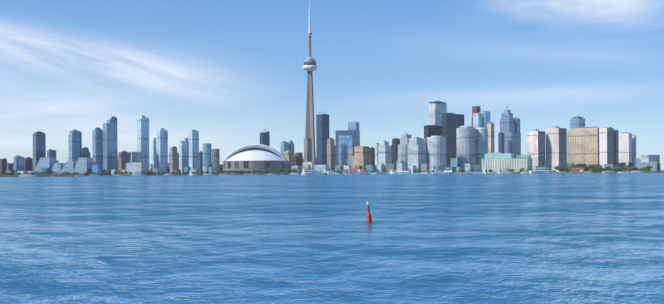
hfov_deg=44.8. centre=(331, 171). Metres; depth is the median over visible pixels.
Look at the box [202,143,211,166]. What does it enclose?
building
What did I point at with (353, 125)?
building tower
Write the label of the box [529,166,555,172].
ferry
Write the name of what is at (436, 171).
yacht
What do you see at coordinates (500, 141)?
skyscraper
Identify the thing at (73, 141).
building tower
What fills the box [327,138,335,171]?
condo building
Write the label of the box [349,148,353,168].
building
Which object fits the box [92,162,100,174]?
building billboard
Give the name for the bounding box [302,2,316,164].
cn tower
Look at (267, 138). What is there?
dark tower
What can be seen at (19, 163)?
low building
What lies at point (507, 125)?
skyscraper
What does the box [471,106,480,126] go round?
scotia building
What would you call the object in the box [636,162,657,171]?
building
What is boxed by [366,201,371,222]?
spar buoy
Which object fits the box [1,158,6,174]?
low brick building
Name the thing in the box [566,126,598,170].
harbour slab building
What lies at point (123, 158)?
building
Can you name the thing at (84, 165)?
building terraces
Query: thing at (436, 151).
condo building
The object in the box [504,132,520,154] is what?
trust building base
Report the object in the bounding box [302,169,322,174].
ferry
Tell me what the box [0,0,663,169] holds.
sky
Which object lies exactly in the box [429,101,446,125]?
skyscraper
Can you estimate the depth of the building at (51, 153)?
2422.58 m
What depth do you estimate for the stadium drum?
2451.14 m
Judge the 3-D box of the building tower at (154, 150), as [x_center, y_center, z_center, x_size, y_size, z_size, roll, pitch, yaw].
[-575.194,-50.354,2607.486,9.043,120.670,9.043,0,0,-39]
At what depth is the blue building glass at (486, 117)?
3309.61 m
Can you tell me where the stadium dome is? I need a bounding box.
[223,144,286,162]
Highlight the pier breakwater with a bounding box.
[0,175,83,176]
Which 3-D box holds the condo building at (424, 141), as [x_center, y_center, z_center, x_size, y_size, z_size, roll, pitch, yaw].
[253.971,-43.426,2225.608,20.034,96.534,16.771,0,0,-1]
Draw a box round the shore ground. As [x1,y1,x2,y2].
[79,170,663,175]
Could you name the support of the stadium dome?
on the shore ground
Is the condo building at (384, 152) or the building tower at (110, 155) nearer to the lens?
the condo building at (384, 152)
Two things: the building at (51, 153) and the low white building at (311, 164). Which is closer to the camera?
the low white building at (311, 164)
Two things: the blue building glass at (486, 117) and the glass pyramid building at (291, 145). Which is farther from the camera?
the blue building glass at (486, 117)
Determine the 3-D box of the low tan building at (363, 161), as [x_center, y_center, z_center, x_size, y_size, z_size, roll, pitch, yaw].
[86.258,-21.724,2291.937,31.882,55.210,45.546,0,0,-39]
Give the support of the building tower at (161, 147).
on the shore ground
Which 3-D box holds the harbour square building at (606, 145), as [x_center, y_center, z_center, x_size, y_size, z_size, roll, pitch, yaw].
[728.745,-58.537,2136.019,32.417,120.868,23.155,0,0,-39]
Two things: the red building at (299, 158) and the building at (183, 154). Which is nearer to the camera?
the building at (183, 154)
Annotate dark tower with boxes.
[260,132,265,144]
[266,131,269,146]
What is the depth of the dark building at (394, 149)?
2894.57 m
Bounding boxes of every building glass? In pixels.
[335,130,356,170]
[473,113,482,128]
[479,111,489,128]
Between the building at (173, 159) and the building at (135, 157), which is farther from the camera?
the building at (135, 157)
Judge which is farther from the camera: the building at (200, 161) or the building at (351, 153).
the building at (200, 161)
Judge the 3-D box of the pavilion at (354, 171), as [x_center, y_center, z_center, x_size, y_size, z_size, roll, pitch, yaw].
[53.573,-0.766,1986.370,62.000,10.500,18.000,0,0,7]
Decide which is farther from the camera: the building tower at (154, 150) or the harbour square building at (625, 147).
the building tower at (154, 150)
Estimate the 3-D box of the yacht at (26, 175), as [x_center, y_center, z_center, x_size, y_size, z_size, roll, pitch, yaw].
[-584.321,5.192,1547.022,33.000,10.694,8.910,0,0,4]
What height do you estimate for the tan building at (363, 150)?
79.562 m
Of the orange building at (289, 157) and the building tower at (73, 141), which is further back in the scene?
the orange building at (289, 157)
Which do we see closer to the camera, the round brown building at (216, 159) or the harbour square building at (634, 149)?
the harbour square building at (634, 149)
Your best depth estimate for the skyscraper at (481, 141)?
2256.12 m
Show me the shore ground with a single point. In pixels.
(661, 171)
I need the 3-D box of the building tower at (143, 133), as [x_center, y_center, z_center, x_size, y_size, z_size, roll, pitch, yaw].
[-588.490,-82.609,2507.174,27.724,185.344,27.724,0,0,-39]
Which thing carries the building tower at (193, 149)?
on the shore ground
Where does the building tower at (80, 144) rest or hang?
on the shore ground
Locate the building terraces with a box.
[34,157,92,174]
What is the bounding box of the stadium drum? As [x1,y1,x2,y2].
[223,161,287,173]
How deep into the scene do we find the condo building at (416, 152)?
2193.45 m
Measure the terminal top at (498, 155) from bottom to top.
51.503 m
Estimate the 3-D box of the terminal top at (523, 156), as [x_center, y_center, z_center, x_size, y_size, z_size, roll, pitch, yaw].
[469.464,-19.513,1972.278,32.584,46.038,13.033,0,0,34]
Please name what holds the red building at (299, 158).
on the shore ground
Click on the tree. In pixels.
(590, 166)
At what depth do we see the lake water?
76.34 m
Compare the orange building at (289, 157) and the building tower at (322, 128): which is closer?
the orange building at (289, 157)
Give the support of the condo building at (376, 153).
on the shore ground
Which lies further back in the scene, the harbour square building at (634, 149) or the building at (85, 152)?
the building at (85, 152)
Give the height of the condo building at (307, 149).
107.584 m
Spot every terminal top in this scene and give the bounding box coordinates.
[484,152,514,158]
[516,154,530,157]
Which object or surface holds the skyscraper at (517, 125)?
on the shore ground
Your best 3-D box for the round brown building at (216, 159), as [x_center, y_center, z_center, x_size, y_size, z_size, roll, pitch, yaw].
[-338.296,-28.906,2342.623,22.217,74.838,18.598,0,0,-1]
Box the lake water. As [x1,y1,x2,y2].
[0,173,663,303]
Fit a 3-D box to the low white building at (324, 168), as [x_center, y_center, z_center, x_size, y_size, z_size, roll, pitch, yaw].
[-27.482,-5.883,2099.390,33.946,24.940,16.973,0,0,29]
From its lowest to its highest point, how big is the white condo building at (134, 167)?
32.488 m
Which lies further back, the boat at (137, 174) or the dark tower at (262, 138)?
the dark tower at (262, 138)
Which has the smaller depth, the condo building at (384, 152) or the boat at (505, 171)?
the boat at (505, 171)
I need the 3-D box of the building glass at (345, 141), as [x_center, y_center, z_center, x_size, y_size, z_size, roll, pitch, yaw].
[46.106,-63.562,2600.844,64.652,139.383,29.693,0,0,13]
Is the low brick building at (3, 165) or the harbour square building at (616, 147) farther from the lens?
the low brick building at (3, 165)
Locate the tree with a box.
[585,164,595,171]
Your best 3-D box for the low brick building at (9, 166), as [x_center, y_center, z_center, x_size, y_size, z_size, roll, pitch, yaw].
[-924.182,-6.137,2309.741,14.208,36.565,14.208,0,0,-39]
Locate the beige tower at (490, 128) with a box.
[487,122,494,153]
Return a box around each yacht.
[19,173,35,176]
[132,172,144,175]
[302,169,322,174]
[432,169,443,173]
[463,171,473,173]
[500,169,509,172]
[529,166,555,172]
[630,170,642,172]
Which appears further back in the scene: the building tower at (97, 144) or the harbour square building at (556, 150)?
the building tower at (97, 144)
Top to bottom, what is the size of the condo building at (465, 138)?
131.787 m
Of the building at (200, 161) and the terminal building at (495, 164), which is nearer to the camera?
the terminal building at (495, 164)
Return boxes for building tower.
[33,131,45,170]
[68,129,78,160]
[79,131,81,157]
[92,127,102,169]
[103,122,117,174]
[137,115,148,170]
[152,138,155,167]
[156,128,167,167]
[189,130,198,173]
[316,114,328,164]
[348,121,359,145]
[570,116,584,128]
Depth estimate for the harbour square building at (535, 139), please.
2048.92 m
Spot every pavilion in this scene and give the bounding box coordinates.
[341,169,365,173]
[569,168,584,171]
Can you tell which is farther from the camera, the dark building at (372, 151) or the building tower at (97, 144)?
the dark building at (372, 151)
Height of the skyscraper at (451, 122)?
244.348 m
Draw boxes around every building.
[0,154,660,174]
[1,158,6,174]
[7,163,12,169]
[14,155,32,174]
[47,149,55,157]
[82,147,89,157]
[118,150,128,174]
[126,163,146,174]
[128,152,142,162]
[169,146,178,173]
[179,141,188,173]
[199,151,202,171]
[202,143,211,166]
[212,149,219,173]
[281,141,288,155]
[284,150,295,172]
[289,140,293,155]
[295,152,302,165]
[303,162,314,168]
[304,137,311,161]
[314,165,328,173]
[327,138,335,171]
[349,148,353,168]
[353,154,371,168]
[354,146,369,155]
[370,147,374,164]
[375,143,378,164]
[378,140,390,170]
[390,138,399,161]
[398,144,408,165]
[401,133,411,143]
[408,137,425,172]
[423,138,426,163]
[427,136,445,171]
[456,126,475,172]
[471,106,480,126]
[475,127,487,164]
[481,158,532,172]
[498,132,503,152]
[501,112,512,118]
[526,129,544,167]
[546,126,566,171]
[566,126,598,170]
[599,127,613,171]
[614,129,618,171]
[619,132,631,171]
[632,135,635,166]
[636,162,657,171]
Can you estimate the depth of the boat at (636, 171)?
1687.43 m
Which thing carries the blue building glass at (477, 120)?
on the shore ground
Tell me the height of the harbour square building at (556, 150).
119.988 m
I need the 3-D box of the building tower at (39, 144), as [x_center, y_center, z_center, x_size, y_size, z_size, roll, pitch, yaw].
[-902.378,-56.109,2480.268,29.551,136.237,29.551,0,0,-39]
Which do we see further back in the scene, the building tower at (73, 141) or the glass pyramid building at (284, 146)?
the glass pyramid building at (284, 146)
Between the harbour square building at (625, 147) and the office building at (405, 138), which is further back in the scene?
the office building at (405, 138)
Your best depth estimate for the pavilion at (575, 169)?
1768.29 m
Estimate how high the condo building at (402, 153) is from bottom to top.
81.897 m
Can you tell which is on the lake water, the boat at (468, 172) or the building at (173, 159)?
the boat at (468, 172)
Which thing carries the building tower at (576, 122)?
on the shore ground
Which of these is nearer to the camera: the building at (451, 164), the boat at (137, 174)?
the boat at (137, 174)
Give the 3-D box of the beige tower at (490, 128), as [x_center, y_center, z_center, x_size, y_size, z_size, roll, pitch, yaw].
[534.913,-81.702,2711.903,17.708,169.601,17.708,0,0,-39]
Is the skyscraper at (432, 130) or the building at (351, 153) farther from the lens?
the skyscraper at (432, 130)

